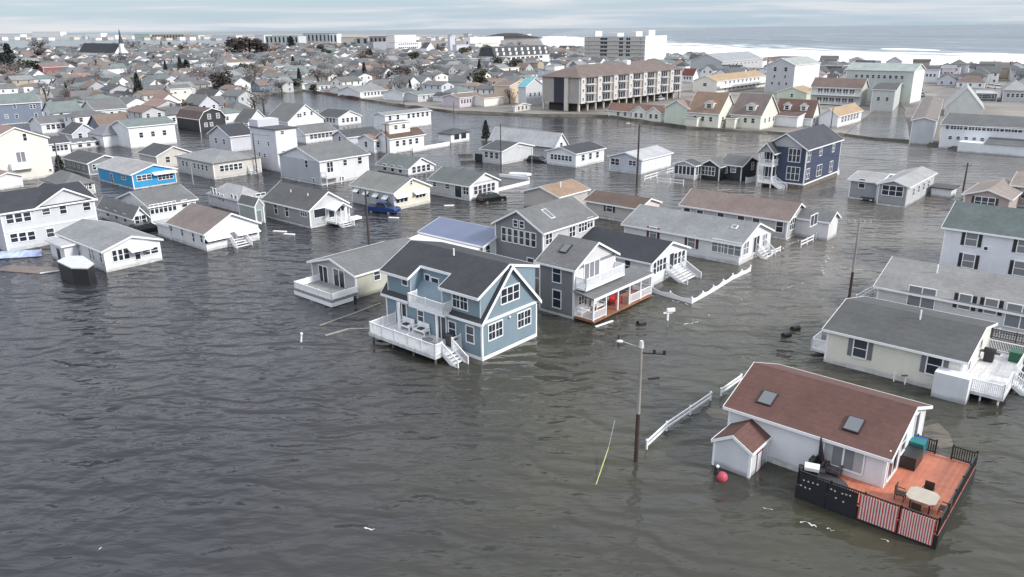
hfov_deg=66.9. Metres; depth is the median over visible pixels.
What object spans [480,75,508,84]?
house
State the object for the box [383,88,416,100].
bank house
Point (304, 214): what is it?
window
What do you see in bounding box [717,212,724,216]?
window
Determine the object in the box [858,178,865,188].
window
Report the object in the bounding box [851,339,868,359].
window
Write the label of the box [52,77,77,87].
house
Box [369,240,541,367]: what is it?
blue house
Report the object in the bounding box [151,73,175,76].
house
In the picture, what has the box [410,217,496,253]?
house
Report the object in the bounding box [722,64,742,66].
house
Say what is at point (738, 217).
window
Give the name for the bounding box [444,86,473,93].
house
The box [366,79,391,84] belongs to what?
house
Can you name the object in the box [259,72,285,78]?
house
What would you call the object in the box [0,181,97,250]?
two storey house
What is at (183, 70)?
house
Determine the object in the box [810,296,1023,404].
cream house
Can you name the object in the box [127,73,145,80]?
house
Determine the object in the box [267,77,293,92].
house
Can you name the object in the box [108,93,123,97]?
house
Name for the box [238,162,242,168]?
window
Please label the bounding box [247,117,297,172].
tall house
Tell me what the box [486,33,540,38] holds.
headland hill
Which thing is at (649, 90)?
balcony door
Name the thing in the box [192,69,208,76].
house
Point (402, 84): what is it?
tree
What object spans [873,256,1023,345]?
long house
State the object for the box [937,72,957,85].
house
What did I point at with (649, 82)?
balcony door
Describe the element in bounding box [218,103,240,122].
house
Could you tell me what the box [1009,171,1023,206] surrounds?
house
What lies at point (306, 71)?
house
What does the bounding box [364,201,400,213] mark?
pickup truck
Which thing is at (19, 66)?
tree
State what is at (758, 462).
door
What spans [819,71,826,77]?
house
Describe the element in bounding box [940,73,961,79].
house
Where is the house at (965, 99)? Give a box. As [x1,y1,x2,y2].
[944,83,983,115]
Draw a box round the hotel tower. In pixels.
[584,30,666,59]
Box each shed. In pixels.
[44,237,78,259]
[69,137,99,149]
[153,218,171,239]
[237,194,265,223]
[475,152,481,161]
[711,419,771,477]
[929,183,959,197]
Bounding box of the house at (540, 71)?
[533,68,544,76]
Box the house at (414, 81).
[391,75,420,90]
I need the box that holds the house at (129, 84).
[125,80,141,87]
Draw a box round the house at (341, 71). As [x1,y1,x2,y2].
[333,68,349,74]
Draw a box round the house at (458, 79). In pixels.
[449,75,474,83]
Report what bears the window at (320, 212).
in the house at (307, 207)
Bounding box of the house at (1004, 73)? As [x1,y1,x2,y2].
[999,64,1015,78]
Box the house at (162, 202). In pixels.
[115,184,198,223]
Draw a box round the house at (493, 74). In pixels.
[489,72,502,77]
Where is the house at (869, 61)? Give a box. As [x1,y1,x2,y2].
[855,60,874,62]
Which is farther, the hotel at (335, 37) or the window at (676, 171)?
the hotel at (335, 37)
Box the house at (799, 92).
[777,85,810,99]
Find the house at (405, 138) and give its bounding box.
[376,120,425,152]
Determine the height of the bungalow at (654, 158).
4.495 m
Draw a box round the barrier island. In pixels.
[8,34,542,39]
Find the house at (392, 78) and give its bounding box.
[388,73,406,80]
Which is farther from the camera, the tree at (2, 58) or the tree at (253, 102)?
the tree at (2, 58)
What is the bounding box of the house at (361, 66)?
[356,65,371,68]
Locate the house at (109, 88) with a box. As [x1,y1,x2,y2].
[100,81,131,94]
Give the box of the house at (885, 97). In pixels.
[870,83,902,110]
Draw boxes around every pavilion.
[512,103,530,111]
[975,90,998,101]
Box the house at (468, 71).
[463,68,491,78]
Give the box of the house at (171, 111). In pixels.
[159,103,183,124]
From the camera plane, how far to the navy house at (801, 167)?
136.07 m
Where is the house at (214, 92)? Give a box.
[195,88,223,95]
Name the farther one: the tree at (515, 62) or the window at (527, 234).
the tree at (515, 62)
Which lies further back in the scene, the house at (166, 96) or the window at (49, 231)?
the house at (166, 96)
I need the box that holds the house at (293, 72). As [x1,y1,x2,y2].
[284,70,304,76]
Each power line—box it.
[504,125,634,129]
[642,126,948,163]
[864,164,967,219]
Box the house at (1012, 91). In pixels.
[1000,80,1023,102]
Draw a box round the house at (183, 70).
[176,68,198,73]
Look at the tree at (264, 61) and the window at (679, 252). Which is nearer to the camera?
the window at (679, 252)
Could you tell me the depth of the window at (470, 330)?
66.53 m
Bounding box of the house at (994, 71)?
[976,65,1001,83]
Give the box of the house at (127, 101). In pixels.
[119,96,146,107]
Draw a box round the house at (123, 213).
[96,196,149,225]
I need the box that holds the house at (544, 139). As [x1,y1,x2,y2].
[488,127,568,147]
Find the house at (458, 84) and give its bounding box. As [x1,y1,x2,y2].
[420,82,468,90]
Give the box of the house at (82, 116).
[62,110,107,126]
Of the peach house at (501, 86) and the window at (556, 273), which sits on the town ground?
the peach house at (501, 86)
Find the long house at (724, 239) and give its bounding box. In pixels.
[621,204,775,264]
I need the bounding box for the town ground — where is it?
[18,39,1023,142]
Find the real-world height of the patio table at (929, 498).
0.760 m
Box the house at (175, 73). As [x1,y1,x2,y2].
[169,70,180,76]
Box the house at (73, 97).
[45,96,82,101]
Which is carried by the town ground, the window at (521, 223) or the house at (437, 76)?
the house at (437, 76)
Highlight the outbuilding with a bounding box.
[0,170,23,189]
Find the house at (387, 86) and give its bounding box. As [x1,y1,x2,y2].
[378,81,391,89]
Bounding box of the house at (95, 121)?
[87,113,127,128]
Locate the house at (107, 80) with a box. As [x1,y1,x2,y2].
[97,78,111,84]
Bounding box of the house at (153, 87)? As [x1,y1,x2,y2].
[142,81,165,89]
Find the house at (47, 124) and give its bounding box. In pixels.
[27,114,64,133]
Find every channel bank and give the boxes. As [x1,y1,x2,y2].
[263,90,323,95]
[324,92,359,99]
[359,98,607,117]
[608,115,686,128]
[686,126,844,135]
[844,133,957,149]
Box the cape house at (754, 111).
[725,93,779,129]
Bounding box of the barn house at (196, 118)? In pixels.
[175,105,226,131]
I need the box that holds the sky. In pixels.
[0,0,1023,32]
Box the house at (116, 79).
[108,75,128,85]
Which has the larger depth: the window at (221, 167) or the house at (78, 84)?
the house at (78, 84)
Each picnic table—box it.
[458,154,472,156]
[461,160,475,163]
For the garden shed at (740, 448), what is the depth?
49.37 m
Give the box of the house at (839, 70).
[830,68,845,74]
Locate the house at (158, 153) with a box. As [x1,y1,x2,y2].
[136,142,190,166]
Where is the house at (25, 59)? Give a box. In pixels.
[13,58,37,67]
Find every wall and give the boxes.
[412,142,449,152]
[498,181,529,190]
[499,174,529,179]
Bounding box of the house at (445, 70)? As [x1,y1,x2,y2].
[438,68,448,74]
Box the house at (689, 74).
[682,68,699,82]
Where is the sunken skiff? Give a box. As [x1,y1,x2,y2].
[0,265,59,273]
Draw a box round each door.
[56,248,60,259]
[229,231,236,244]
[256,210,262,221]
[318,264,328,282]
[326,161,333,172]
[327,204,334,217]
[333,268,345,288]
[396,301,406,321]
[435,316,446,338]
[454,185,461,198]
[583,258,599,283]
[586,77,593,83]
[586,86,593,92]
[586,95,593,101]
[602,84,609,90]
[602,93,609,99]
[603,76,610,82]
[618,74,625,80]
[618,83,625,89]
[618,91,624,97]
[633,73,640,79]
[633,81,639,87]
[633,89,639,95]
[647,80,653,85]
[647,88,653,93]
[648,72,653,77]
[660,86,666,92]
[661,71,667,76]
[661,78,666,84]
[669,252,674,268]
[673,85,678,90]
[674,70,679,75]
[674,77,679,82]
[755,451,761,472]
[764,166,775,179]
[765,152,776,163]
[885,448,899,483]
[906,284,936,309]
[912,410,920,436]
[1002,302,1023,329]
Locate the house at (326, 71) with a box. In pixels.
[310,69,335,76]
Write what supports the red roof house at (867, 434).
on the water
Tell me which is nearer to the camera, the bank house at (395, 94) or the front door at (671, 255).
the front door at (671, 255)
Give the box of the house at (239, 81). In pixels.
[228,77,251,90]
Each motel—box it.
[692,70,765,92]
[809,77,869,105]
[845,62,925,103]
[938,113,1023,156]
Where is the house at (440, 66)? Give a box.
[424,65,443,69]
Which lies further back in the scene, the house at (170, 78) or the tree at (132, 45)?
the tree at (132, 45)
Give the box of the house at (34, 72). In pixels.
[27,69,44,75]
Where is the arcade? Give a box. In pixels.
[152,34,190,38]
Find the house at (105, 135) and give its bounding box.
[87,124,117,147]
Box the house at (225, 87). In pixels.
[218,84,246,90]
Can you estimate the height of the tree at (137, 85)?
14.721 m
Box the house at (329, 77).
[315,70,337,81]
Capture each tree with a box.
[0,43,17,64]
[0,52,8,64]
[0,62,22,73]
[8,61,24,72]
[15,58,40,68]
[27,38,51,48]
[33,49,43,55]
[36,80,49,99]
[54,155,66,172]
[57,77,75,85]
[58,87,70,96]
[105,53,131,61]
[121,65,135,76]
[123,40,141,48]
[128,72,142,92]
[176,56,182,69]
[177,44,187,48]
[181,59,190,67]
[191,67,215,76]
[201,57,216,67]
[208,70,234,89]
[214,64,230,73]
[220,76,227,85]
[224,37,244,52]
[231,36,266,52]
[234,63,254,69]
[234,71,255,82]
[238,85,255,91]
[242,52,256,59]
[242,64,262,79]
[246,92,265,108]
[253,43,271,52]
[253,54,273,65]
[255,90,271,108]
[272,78,287,93]
[286,36,295,46]
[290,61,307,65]
[291,78,303,86]
[297,68,303,79]
[309,66,327,81]
[309,84,318,92]
[316,43,324,49]
[316,53,332,60]
[325,66,353,76]
[352,48,373,58]
[362,62,366,72]
[369,68,387,78]
[377,58,386,63]
[379,60,396,69]
[385,66,411,76]
[389,69,412,79]
[390,77,404,88]
[402,60,425,69]
[408,51,419,58]
[413,64,431,75]
[427,64,439,69]
[459,46,471,52]
[466,68,488,82]
[480,120,490,139]
[491,55,502,63]
[504,87,517,103]
[509,58,522,66]
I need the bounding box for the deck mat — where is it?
[817,473,847,493]
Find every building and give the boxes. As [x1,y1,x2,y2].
[0,34,26,38]
[8,37,19,39]
[20,37,31,39]
[32,32,65,38]
[42,37,54,39]
[63,34,83,38]
[69,37,79,39]
[84,33,106,38]
[102,37,113,39]
[106,35,121,38]
[134,34,151,38]
[185,35,203,38]
[185,37,195,39]
[211,35,242,39]
[254,35,271,42]
[341,37,361,43]
[355,38,368,43]
[369,36,387,43]
[412,70,429,75]
[421,42,434,50]
[453,44,469,50]
[482,67,518,70]
[762,56,801,57]
[818,103,863,127]
[820,64,848,70]
[909,96,943,144]
[923,66,941,82]
[1008,68,1023,81]
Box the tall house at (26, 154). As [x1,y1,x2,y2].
[0,124,53,179]
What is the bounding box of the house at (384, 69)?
[370,66,392,78]
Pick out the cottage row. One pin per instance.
(653, 113)
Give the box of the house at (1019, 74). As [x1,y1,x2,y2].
[1015,71,1023,79]
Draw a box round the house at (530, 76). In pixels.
[522,75,541,81]
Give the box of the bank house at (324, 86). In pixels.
[304,81,330,90]
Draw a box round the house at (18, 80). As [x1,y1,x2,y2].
[6,75,34,90]
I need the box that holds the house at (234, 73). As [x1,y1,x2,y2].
[224,69,242,76]
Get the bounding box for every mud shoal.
[706,408,727,419]
[923,423,952,447]
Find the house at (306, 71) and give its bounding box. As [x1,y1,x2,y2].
[299,67,313,74]
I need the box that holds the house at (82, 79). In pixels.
[72,76,94,83]
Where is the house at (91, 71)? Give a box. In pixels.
[81,69,97,75]
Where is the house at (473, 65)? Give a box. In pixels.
[467,62,484,68]
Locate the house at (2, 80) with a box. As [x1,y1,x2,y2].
[0,76,5,83]
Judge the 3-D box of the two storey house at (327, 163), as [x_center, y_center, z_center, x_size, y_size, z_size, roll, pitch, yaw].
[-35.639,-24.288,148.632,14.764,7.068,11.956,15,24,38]
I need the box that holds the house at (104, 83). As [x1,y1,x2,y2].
[82,76,106,84]
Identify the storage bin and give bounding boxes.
[1008,348,1023,364]
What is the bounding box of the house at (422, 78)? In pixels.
[412,75,432,84]
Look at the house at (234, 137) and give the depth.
184.07 m
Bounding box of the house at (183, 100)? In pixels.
[158,99,184,107]
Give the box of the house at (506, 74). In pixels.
[495,73,517,78]
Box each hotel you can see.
[265,36,305,43]
[303,33,329,41]
[329,33,341,42]
[387,42,420,48]
[388,35,415,41]
[464,36,500,43]
[469,43,498,47]
[478,45,549,61]
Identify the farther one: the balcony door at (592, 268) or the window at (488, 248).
the window at (488, 248)
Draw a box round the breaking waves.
[541,38,1018,54]
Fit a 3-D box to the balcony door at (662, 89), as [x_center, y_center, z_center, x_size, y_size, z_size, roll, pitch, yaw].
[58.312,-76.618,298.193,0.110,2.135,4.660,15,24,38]
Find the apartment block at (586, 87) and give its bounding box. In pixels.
[539,60,683,111]
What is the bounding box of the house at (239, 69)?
[231,68,253,76]
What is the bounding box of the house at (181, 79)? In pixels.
[173,74,199,81]
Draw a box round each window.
[4,214,14,224]
[9,233,18,242]
[13,212,23,222]
[15,151,26,162]
[18,231,27,241]
[22,133,27,140]
[22,211,31,221]
[27,230,36,240]
[41,208,50,215]
[45,227,55,237]
[58,205,67,214]
[82,202,91,210]
[84,183,92,189]
[88,248,92,259]
[91,250,95,260]
[99,253,103,263]
[111,249,119,262]
[116,248,123,260]
[122,247,130,259]
[134,215,141,222]
[134,251,141,260]
[136,174,151,181]
[139,214,146,221]
[142,249,151,255]
[149,204,154,214]
[150,246,158,254]
[154,203,158,213]
[157,173,173,179]
[158,203,163,212]
[163,202,167,212]
[165,156,170,162]
[167,201,172,211]
[171,200,176,210]
[181,199,187,207]
[204,238,226,244]
[219,165,224,171]
[224,164,228,171]
[229,164,233,170]
[233,163,238,169]
[237,233,256,237]
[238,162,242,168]
[255,192,265,198]
[273,204,277,214]
[284,207,289,216]
[300,211,307,217]
[313,207,325,218]
[337,205,345,211]
[357,156,361,163]
[373,271,380,281]
[395,197,407,203]
[401,279,408,286]
[415,193,425,198]
[417,309,424,321]
[421,164,425,171]
[424,273,430,281]
[430,276,438,283]
[448,320,456,337]
[452,294,468,311]
[454,134,459,139]
[461,133,466,138]
[463,187,468,195]
[465,324,474,344]
[473,185,477,194]
[478,185,481,193]
[482,184,486,192]
[485,244,490,252]
[487,183,490,191]
[487,319,502,341]
[491,182,494,190]
[500,282,519,305]
[501,226,506,241]
[507,227,512,242]
[513,219,517,227]
[513,229,518,243]
[517,308,530,329]
[519,220,524,228]
[519,230,524,245]
[525,231,530,246]
[527,257,533,262]
[531,232,535,247]
[545,233,552,245]
[552,268,561,283]
[552,289,561,309]
[569,225,575,236]
[578,222,587,232]
[578,295,586,304]
[587,216,592,228]
[606,205,612,212]
[610,158,619,165]
[624,260,630,268]
[628,160,635,165]
[649,226,656,237]
[652,261,656,274]
[656,257,662,272]
[662,256,666,270]
[674,165,678,173]
[674,252,677,265]
[677,250,681,264]
[678,165,682,173]
[682,166,686,174]
[687,166,690,174]
[687,235,695,248]
[690,166,694,175]
[696,209,703,213]
[701,166,714,175]
[711,238,724,253]
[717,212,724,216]
[720,241,741,256]
[730,166,735,172]
[737,215,744,219]
[743,240,749,255]
[752,218,759,222]
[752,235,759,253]
[761,232,767,247]
[775,221,783,232]
[785,166,799,180]
[788,148,800,162]
[789,216,795,230]
[805,168,809,179]
[807,151,811,162]
[809,212,817,226]
[816,164,821,176]
[822,442,865,475]
[828,161,832,172]
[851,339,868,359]
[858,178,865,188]
[881,184,903,196]
[899,432,907,456]
[924,356,943,375]
[957,293,972,310]
[961,253,975,268]
[964,232,978,247]
[966,359,971,372]
[974,196,995,204]
[976,337,983,360]
[982,297,999,315]
[1004,127,1011,132]
[1012,260,1023,276]
[1015,240,1023,253]
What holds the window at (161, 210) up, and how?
in the house at (162, 202)
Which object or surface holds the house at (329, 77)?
on the town ground
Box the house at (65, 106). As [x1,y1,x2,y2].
[41,99,82,115]
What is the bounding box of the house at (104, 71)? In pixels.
[94,69,115,74]
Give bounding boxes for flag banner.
[797,473,827,505]
[825,483,858,517]
[857,494,898,531]
[897,509,935,545]
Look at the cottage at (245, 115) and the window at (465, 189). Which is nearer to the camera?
the window at (465, 189)
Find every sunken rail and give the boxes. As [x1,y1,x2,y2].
[319,302,380,325]
[325,328,368,335]
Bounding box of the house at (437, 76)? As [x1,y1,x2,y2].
[419,72,447,80]
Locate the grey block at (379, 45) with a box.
[368,42,386,49]
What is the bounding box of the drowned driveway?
[919,199,950,213]
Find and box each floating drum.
[636,319,645,324]
[781,331,791,337]
[790,325,800,330]
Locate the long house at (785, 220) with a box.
[678,188,841,240]
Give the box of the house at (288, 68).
[282,65,305,70]
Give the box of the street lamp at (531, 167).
[517,147,531,187]
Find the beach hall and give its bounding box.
[690,51,763,73]
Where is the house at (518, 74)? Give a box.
[501,69,524,75]
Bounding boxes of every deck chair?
[808,455,829,472]
[821,459,842,476]
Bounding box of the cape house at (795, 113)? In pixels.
[775,98,820,127]
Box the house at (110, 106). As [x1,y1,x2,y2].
[81,98,127,113]
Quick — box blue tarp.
[0,249,41,258]
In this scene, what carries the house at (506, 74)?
on the town ground
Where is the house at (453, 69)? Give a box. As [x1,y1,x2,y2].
[448,64,468,73]
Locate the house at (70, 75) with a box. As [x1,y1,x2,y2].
[58,74,78,77]
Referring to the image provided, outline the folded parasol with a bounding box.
[818,436,823,462]
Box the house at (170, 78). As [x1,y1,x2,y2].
[153,73,177,82]
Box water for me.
[0,24,1023,576]
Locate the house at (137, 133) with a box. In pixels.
[110,116,176,148]
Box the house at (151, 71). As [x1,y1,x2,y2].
[146,69,165,74]
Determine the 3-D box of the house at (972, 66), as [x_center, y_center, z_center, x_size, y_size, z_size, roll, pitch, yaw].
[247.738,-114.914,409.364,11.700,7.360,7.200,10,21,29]
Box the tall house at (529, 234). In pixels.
[491,195,598,278]
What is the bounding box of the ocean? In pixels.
[27,24,1023,64]
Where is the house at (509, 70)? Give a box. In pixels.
[500,68,515,72]
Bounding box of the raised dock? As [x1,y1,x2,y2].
[57,256,95,284]
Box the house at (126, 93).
[113,89,132,96]
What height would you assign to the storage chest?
1.050 m
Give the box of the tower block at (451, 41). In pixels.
[448,36,454,50]
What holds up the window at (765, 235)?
in the long house at (724, 239)
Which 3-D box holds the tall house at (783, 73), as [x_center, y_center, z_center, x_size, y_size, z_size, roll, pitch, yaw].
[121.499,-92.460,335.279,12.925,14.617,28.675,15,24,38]
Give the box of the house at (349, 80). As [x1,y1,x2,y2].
[331,74,362,86]
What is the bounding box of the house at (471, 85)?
[460,82,485,91]
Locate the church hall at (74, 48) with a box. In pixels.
[69,47,79,52]
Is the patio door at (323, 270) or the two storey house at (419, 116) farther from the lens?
the two storey house at (419, 116)
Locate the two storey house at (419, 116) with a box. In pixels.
[372,107,431,129]
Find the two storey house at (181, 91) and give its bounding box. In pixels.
[163,84,191,102]
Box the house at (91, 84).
[80,79,105,89]
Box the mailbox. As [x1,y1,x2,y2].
[663,308,674,320]
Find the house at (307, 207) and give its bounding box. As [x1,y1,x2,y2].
[261,182,361,227]
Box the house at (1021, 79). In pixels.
[1016,75,1023,84]
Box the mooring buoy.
[714,465,727,481]
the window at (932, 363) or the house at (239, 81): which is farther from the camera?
the house at (239, 81)
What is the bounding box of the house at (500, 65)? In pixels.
[490,64,508,67]
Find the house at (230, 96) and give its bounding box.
[220,87,255,108]
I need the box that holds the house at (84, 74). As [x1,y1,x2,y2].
[71,72,90,76]
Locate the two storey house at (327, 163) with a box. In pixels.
[276,140,370,185]
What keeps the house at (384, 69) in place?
on the town ground
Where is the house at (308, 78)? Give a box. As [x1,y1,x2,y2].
[301,74,315,81]
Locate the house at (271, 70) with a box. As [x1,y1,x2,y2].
[263,67,284,72]
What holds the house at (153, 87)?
on the town ground
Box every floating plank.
[595,320,613,326]
[777,348,793,351]
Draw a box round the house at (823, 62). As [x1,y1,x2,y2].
[819,60,827,64]
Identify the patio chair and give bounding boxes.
[893,481,906,502]
[910,501,923,515]
[922,480,934,491]
[937,499,952,517]
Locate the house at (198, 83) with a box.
[183,77,210,89]
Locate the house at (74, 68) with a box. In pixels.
[68,67,83,69]
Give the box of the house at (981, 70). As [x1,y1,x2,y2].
[970,67,989,83]
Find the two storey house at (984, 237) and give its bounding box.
[939,201,1023,277]
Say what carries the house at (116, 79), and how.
on the town ground
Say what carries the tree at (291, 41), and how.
on the town ground
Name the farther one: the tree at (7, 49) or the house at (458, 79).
the tree at (7, 49)
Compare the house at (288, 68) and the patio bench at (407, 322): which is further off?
the house at (288, 68)
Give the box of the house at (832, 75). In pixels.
[827,74,838,77]
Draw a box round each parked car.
[129,221,157,232]
[476,191,506,202]
[527,155,546,162]
[655,96,664,100]
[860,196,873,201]
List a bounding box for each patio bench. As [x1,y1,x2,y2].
[397,316,414,331]
[412,320,429,336]
[576,302,589,312]
[591,300,604,309]
[609,292,622,306]
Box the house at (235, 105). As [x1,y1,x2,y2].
[227,101,252,110]
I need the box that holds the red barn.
[36,62,69,73]
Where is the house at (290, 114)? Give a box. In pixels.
[267,102,324,125]
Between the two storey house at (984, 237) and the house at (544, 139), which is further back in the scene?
the house at (544, 139)
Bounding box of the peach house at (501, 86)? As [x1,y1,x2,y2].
[494,80,520,103]
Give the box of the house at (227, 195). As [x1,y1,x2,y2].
[205,182,265,211]
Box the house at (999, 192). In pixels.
[961,178,1023,207]
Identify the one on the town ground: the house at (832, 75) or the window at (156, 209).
the house at (832, 75)
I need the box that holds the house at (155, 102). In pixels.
[141,98,178,107]
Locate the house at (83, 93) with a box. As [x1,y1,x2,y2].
[67,89,101,97]
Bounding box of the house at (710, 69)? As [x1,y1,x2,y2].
[701,64,718,76]
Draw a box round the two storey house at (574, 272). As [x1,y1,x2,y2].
[534,234,653,323]
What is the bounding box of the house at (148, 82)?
[141,79,161,85]
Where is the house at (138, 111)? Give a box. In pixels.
[126,105,164,118]
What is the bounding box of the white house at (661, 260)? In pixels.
[581,227,701,284]
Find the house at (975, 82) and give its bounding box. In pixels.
[956,75,986,88]
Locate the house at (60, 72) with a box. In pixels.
[50,71,68,75]
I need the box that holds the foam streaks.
[99,238,888,548]
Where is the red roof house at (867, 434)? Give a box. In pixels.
[723,362,978,549]
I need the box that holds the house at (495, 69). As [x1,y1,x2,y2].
[489,67,503,71]
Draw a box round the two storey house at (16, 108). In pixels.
[0,92,42,124]
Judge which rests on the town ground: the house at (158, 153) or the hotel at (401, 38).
the hotel at (401, 38)
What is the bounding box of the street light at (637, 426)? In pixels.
[616,340,665,462]
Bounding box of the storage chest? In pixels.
[898,435,928,470]
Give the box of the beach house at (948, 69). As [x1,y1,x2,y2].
[942,65,956,73]
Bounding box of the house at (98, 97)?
[82,94,117,101]
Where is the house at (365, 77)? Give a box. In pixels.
[348,72,371,84]
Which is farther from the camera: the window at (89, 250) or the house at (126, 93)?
the house at (126, 93)
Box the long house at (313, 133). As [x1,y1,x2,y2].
[295,122,336,143]
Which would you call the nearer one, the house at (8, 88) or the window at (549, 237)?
the window at (549, 237)
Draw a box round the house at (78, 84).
[70,82,83,87]
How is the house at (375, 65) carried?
on the town ground
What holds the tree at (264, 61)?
on the town ground
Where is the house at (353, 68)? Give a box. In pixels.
[336,66,356,71]
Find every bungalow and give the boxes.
[61,149,112,174]
[165,202,261,250]
[293,237,410,306]
[319,108,361,125]
[348,170,432,208]
[405,89,441,101]
[426,166,500,200]
[432,92,453,101]
[441,92,482,107]
[474,93,504,106]
[521,179,662,221]
[545,141,606,167]
[607,145,673,174]
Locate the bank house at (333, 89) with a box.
[329,85,353,93]
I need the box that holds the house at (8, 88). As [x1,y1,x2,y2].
[0,83,17,93]
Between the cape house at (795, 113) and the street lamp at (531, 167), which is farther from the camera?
the cape house at (795, 113)
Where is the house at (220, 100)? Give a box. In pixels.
[210,95,227,107]
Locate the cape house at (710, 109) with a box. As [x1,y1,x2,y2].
[684,91,733,127]
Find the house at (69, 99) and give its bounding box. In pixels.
[51,94,83,105]
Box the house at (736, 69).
[723,66,747,72]
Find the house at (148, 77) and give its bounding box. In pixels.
[142,75,157,79]
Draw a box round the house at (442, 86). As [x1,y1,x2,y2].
[421,80,454,91]
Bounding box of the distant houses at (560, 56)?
[0,42,1023,75]
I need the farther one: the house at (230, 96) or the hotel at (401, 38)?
the hotel at (401, 38)
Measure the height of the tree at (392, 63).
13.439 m
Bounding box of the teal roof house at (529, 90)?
[517,78,542,105]
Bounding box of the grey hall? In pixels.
[456,57,490,60]
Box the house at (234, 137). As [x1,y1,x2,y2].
[207,123,251,151]
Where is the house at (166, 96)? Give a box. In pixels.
[148,92,180,102]
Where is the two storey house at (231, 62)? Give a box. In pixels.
[222,59,249,66]
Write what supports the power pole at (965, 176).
in the water
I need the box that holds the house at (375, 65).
[371,64,384,67]
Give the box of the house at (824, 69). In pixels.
[820,65,830,73]
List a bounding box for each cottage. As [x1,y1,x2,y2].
[41,170,96,193]
[47,135,70,156]
[54,218,163,271]
[94,156,177,188]
[174,148,262,179]
[233,108,264,127]
[330,126,379,143]
[356,132,379,152]
[375,153,435,175]
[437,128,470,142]
[479,140,534,164]
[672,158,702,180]
[701,156,726,180]
[723,154,758,180]
[847,170,894,200]
[876,166,937,207]
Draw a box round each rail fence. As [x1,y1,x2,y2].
[644,168,672,181]
[646,391,712,449]
[657,177,683,185]
[720,373,742,395]
[745,175,755,182]
[771,246,780,255]
[800,234,813,247]
[856,286,874,296]
[994,328,1023,338]
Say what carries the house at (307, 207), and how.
in the water
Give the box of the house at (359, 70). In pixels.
[351,69,369,72]
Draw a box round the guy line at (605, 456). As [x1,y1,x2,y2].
[596,420,614,483]
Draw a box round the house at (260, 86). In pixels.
[251,80,268,91]
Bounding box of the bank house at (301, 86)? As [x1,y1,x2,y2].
[293,80,313,89]
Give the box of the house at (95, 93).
[88,91,106,96]
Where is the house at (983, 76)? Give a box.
[959,73,987,84]
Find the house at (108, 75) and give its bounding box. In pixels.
[97,74,120,78]
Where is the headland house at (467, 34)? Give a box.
[463,33,471,36]
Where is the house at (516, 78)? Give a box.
[503,76,524,81]
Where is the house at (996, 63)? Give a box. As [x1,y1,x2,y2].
[979,60,1001,65]
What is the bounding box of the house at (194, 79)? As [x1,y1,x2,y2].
[185,75,211,86]
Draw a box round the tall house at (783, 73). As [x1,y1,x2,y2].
[764,56,820,92]
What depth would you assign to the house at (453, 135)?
193.90 m
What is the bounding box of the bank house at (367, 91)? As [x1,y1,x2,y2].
[336,84,386,97]
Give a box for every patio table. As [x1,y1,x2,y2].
[422,337,432,342]
[906,486,939,514]
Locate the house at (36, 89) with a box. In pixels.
[32,83,55,93]
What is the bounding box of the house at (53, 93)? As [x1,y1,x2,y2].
[47,86,80,97]
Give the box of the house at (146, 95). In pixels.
[131,89,172,100]
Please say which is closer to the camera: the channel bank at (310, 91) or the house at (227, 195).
the house at (227, 195)
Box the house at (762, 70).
[756,67,766,74]
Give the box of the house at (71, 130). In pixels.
[59,122,93,138]
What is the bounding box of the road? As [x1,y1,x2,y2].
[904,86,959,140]
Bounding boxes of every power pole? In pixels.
[53,141,59,169]
[252,133,257,173]
[364,190,369,244]
[385,123,387,153]
[500,123,501,173]
[626,123,639,186]
[847,218,871,297]
[962,163,972,190]
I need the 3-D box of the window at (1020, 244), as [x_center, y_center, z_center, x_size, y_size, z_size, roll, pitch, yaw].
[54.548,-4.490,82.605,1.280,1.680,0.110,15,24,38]
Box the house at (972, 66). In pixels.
[969,63,994,72]
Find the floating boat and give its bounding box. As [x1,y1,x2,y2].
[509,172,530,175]
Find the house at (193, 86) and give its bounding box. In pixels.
[168,81,195,93]
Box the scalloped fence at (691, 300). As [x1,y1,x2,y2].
[634,265,751,303]
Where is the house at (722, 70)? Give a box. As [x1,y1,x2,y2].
[712,68,730,74]
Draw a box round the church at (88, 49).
[78,31,128,56]
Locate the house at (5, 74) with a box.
[4,71,17,76]
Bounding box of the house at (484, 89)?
[474,82,494,93]
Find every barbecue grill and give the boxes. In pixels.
[442,332,458,346]
[798,462,824,477]
[981,347,1000,362]
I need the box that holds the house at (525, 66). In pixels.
[516,63,533,70]
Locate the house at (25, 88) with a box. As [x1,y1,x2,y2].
[18,83,36,92]
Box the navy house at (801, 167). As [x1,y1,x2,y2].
[756,124,843,189]
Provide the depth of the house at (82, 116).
218.37 m
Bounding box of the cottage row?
[607,102,664,121]
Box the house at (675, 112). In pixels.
[663,98,692,124]
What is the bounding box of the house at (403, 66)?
[400,65,417,70]
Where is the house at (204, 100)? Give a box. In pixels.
[183,93,219,108]
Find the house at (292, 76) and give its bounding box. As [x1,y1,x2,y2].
[277,74,296,79]
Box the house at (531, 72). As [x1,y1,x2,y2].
[518,70,537,76]
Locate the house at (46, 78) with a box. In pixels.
[33,72,54,83]
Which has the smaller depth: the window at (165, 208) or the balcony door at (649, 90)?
the window at (165, 208)
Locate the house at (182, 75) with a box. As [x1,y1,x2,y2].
[177,74,189,77]

